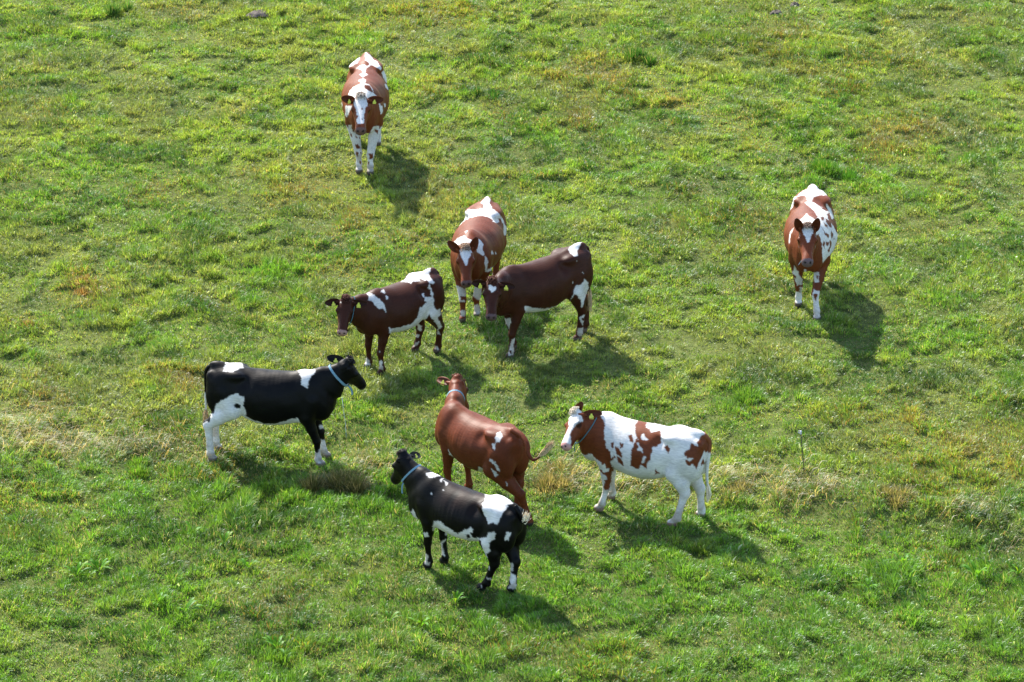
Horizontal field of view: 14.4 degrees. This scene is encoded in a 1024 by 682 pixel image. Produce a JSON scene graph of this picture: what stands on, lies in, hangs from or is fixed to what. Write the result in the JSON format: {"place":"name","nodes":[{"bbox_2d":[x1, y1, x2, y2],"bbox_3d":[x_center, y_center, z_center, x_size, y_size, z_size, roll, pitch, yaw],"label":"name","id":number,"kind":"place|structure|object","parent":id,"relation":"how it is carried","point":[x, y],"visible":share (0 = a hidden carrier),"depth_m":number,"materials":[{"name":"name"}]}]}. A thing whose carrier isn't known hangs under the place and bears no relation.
{"place":"outdoors","nodes":[
{"label":"outdoors","id":0,"kind":"place"},
{"bbox_2d":[0,0,1023,681],"bbox_3d":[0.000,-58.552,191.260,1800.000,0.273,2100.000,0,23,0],"label":"pasture ground","id":1,"kind":"structure","parent":0,"point":[240,196],"depth_m":53.26,"materials":[{"name":"green plant"}]},
{"bbox_2d":[18,318,34,326],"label":"grass tuft","id":2,"kind":"object","parent":1,"relation":"on","point":[27,321],"visible":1,"depth_m":53.59,"materials":[{"name":"green plant"}]},
{"bbox_2d":[59,561,91,576],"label":"dock plant","id":3,"kind":"object","parent":1,"relation":"on","point":[79,565],"visible":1,"depth_m":46.67,"materials":[{"name":"green plant"}]},
{"bbox_2d":[70,272,112,295],"bbox_3d":[-5.726,-0.785,54.861,0.614,0.183,0.721,-6,24,-14],"label":"grass tuft","id":4,"kind":"object","parent":1,"relation":"on","point":[80,291],"visible":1,"depth_m":54.76,"materials":[{"name":"beige plant"}]},
{"bbox_2d":[82,558,113,572],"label":"dock plant","id":5,"kind":"object","parent":1,"relation":"on","point":[96,564],"visible":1,"depth_m":46.85,"materials":[{"name":"green plant"}]},
{"bbox_2d":[103,0,135,15],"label":"grass tuft","id":6,"kind":"object","parent":1,"relation":"on","point":[113,10],"visible":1,"depth_m":65.62,"materials":[{"name":"green plant"}]},
{"bbox_2d":[152,589,167,603],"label":"dock plant","id":7,"kind":"object","parent":1,"relation":"on","point":[159,598],"visible":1,"depth_m":45.98,"materials":[{"name":"green plant"}]},
{"bbox_2d":[123,454,196,482],"bbox_3d":[-4.354,1.569,49.325,1.134,0.215,0.647,12,26,25],"label":"grass tuft","id":8,"kind":"object","parent":1,"relation":"on","point":[139,461],"visible":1,"depth_m":49.32,"materials":[{"name":"green plant"}]},
{"bbox_2d":[177,597,203,611],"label":"dock plant","id":9,"kind":"object","parent":1,"relation":"on","point":[189,604],"visible":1,"depth_m":45.86,"materials":[{"name":"green plant"}]},
{"bbox_2d":[185,521,200,534],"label":"dock plant","id":10,"kind":"object","parent":1,"relation":"on","point":[190,527],"visible":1,"depth_m":47.72,"materials":[{"name":"green plant"}]},
{"bbox_2d":[215,531,232,544],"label":"dock plant","id":11,"kind":"object","parent":1,"relation":"on","point":[227,534],"visible":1,"depth_m":47.51,"materials":[{"name":"green plant"}]},
{"bbox_2d":[238,558,257,568],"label":"dock plant","id":12,"kind":"object","parent":1,"relation":"on","point":[245,563],"visible":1,"depth_m":46.93,"materials":[{"name":"green plant"}]},
{"bbox_2d":[246,9,272,16],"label":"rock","id":13,"kind":"object","parent":1,"relation":"on","point":[256,13],"visible":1,"depth_m":65.47,"materials":[{"name":"grey stone"}]},
{"bbox_2d":[262,635,286,653],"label":"dock plant","id":14,"kind":"object","parent":1,"relation":"on","point":[270,640],"visible":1,"depth_m":44.94,"materials":[{"name":"green plant"}]},
{"bbox_2d":[203,355,365,466],"bbox_3d":[-2.808,0.803,49.435,2.008,1.443,0.628,4,23,8],"label":"cow","id":15,"kind":"object","parent":1,"relation":"on","point":[306,399],"visible":1,"depth_m":49.17},
{"bbox_2d":[295,466,376,496],"bbox_3d":[-2.142,1.675,48.899,1.088,0.320,0.699,0,23,0],"label":"tussock","id":16,"kind":"object","parent":1,"relation":"on","point":[348,483],"visible":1,"depth_m":48.86,"materials":[{"name":"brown plant"}]},
{"bbox_2d":[342,398,346,437],"bbox_3d":[-2.085,0.996,50.302,0.059,0.640,0.009,0,23,0],"label":"fence rod","id":17,"kind":"object","parent":1,"relation":"on","point":[344,418],"visible":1,"depth_m":50.28,"materials":[{"name":"grey metal"}]},
{"bbox_2d":[341,52,388,175],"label":"cow","id":18,"kind":"object","parent":1,"relation":"on","point":[365,97],"visible":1,"depth_m":58.65},
{"bbox_2d":[325,268,444,375],"bbox_3d":[-1.596,-0.208,52.134,1.815,1.188,0.597,-19,30,-38],"label":"cow","id":19,"kind":"object","parent":1,"relation":"on","point":[414,299],"visible":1,"depth_m":51.92},
{"bbox_2d":[377,609,403,620],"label":"dock plant","id":20,"kind":"object","parent":1,"relation":"on","point":[389,614],"visible":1,"depth_m":45.66,"materials":[{"name":"green plant"}]},
{"bbox_2d":[409,611,429,625],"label":"dock plant","id":21,"kind":"object","parent":1,"relation":"on","point":[420,614],"visible":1,"depth_m":45.49,"materials":[{"name":"green plant"}]},
{"bbox_2d":[448,589,468,602],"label":"dock plant","id":22,"kind":"object","parent":1,"relation":"on","point":[456,595],"visible":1,"depth_m":46.10,"materials":[{"name":"green plant"}]},
{"bbox_2d":[391,448,529,592],"bbox_3d":[-0.622,2.064,46.538,2.045,1.381,0.592,16,28,32],"label":"cow","id":23,"kind":"object","parent":1,"relation":"on","point":[495,526],"visible":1,"depth_m":46.24},
{"bbox_2d":[447,196,506,322],"bbox_3d":[-0.496,-1.038,53.872,0.704,1.369,2.265,4,23,9],"label":"cow","id":24,"kind":"object","parent":1,"relation":"on","point":[477,244],"visible":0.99,"depth_m":53.63},
{"bbox_2d":[469,86,506,99],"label":"grass tuft","id":25,"kind":"object","parent":1,"relation":"on","point":[493,93],"visible":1,"depth_m":61.98,"materials":[{"name":"green plant"}]},
{"bbox_2d":[435,373,554,525],"bbox_3d":[-0.371,1.347,48.311,0.751,1.318,2.303,-13,26,-27],"label":"cow","id":26,"kind":"object","parent":1,"relation":"on","point":[491,449],"visible":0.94,"depth_m":47.90},
{"bbox_2d":[0,383,1021,554],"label":"hay stems","id":27,"kind":"object","parent":1,"relation":"on","point":[420,457],"visible":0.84,"depth_m":49.48,"materials":[{"name":"beige plant"}]},
{"bbox_2d":[471,242,592,358],"bbox_3d":[0.234,-0.478,52.600,0.706,1.329,2.153,21,31,40],"label":"cow","id":28,"kind":"object","parent":1,"relation":"on","point":[512,294],"visible":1,"depth_m":52.44},
{"bbox_2d":[523,456,589,495],"bbox_3d":[0.560,1.628,49.054,0.760,0.295,1.062,13,26,27],"label":"tussock","id":29,"kind":"object","parent":1,"relation":"on","point":[548,480],"visible":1,"depth_m":48.98,"materials":[{"name":"beige plant"}]},
{"bbox_2d":[561,402,711,526],"bbox_3d":[1.512,1.437,48.061,1.800,1.349,0.700,5,23,11],"label":"cow","id":30,"kind":"object","parent":1,"relation":"on","point":[676,456],"visible":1,"depth_m":47.81},
{"bbox_2d":[622,44,659,65],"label":"grass tuft","id":31,"kind":"object","parent":1,"relation":"on","point":[638,52],"visible":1,"depth_m":63.45,"materials":[{"name":"green plant"}]},
{"bbox_2d":[693,28,757,44],"bbox_3d":[3.395,-4.886,64.489,1.130,0.229,0.695,0,23,0],"label":"grass tuft","id":32,"kind":"object","parent":1,"relation":"on","point":[709,34],"visible":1,"depth_m":64.46,"materials":[{"name":"green plant"}]},
{"bbox_2d":[712,475,756,496],"bbox_3d":[2.708,1.761,48.794,0.486,0.186,0.623,16,28,33],"label":"tussock","id":33,"kind":"object","parent":1,"relation":"on","point":[737,486],"visible":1,"depth_m":48.81,"materials":[{"name":"beige plant"}]},
{"bbox_2d":[703,384,766,414],"bbox_3d":[2.887,0.709,51.309,0.683,0.212,1.063,12,26,26],"label":"grass tuft","id":34,"kind":"object","parent":1,"relation":"on","point":[742,398],"visible":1,"depth_m":51.27,"materials":[{"name":"green plant"}]},
{"bbox_2d":[746,39,779,54],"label":"grass tuft","id":35,"kind":"object","parent":1,"relation":"on","point":[764,44],"visible":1,"depth_m":64.12,"materials":[{"name":"green plant"}]},
{"bbox_2d":[770,10,781,14],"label":"dung pat","id":36,"kind":"object","parent":1,"relation":"on","point":[775,11],"visible":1,"depth_m":65.63,"materials":[{"name":"grey"}]},
{"bbox_2d":[768,248,789,263],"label":"grass tuft","id":37,"kind":"object","parent":1,"relation":"on","point":[780,254],"visible":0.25,"depth_m":55.86,"materials":[{"name":"green plant"}]},
{"bbox_2d":[790,1,799,6],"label":"dung pat","id":38,"kind":"object","parent":1,"relation":"on","point":[792,4],"visible":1,"depth_m":66.01,"materials":[{"name":"grey"}]},
{"bbox_2d":[798,430,803,473],"bbox_3d":[3.524,1.416,49.220,0.102,0.713,0.025,0,23,0],"label":"fence rod","id":39,"kind":"object","parent":1,"relation":"on","point":[802,450],"visible":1,"depth_m":49.18,"materials":[{"name":"white plastic"}]},
{"bbox_2d":[784,184,837,320],"bbox_3d":[3.981,-1.200,53.996,0.721,1.576,2.352,2,23,5],"label":"cow","id":40,"kind":"object","parent":1,"relation":"on","point":[810,234],"visible":1,"depth_m":53.72},
{"bbox_2d":[805,156,846,178],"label":"grass tuft","id":41,"kind":"object","parent":1,"relation":"on","point":[823,164],"visible":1,"depth_m":58.87,"materials":[{"name":"green plant"}]},
{"bbox_2d":[838,166,863,180],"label":"grass tuft","id":42,"kind":"object","parent":1,"relation":"on","point":[848,172],"visible":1,"depth_m":58.70,"materials":[{"name":"green plant"}]},
{"bbox_2d":[852,576,879,588],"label":"dock plant","id":43,"kind":"object","parent":1,"relation":"on","point":[868,581],"visible":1,"depth_m":46.62,"materials":[{"name":"green plant"}]},
{"bbox_2d":[871,482,917,510],"bbox_3d":[4.619,1.850,48.665,0.648,0.236,0.644,0,23,0],"label":"tussock","id":44,"kind":"object","parent":1,"relation":"on","point":[891,492],"visible":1,"depth_m":48.68,"materials":[{"name":"beige plant"}]},
{"bbox_2d":[884,552,914,566],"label":"dock plant","id":45,"kind":"object","parent":1,"relation":"on","point":[897,555],"visible":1,"depth_m":47.16,"materials":[{"name":"green plant"}]},
{"bbox_2d":[938,571,956,580],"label":"dock plant","id":46,"kind":"object","parent":1,"relation":"on","point":[950,574],"visible":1,"depth_m":46.80,"materials":[{"name":"green plant"}]},
{"bbox_2d":[962,559,986,576],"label":"dock plant","id":47,"kind":"object","parent":1,"relation":"on","point":[968,567],"visible":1,"depth_m":46.88,"materials":[{"name":"green plant"}]},
{"bbox_2d":[1009,563,1023,573],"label":"dock plant","id":48,"kind":"object","parent":1,"relation":"on","point":[1016,568],"visible":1,"depth_m":47.08,"materials":[{"name":"green plant"}]}
]}

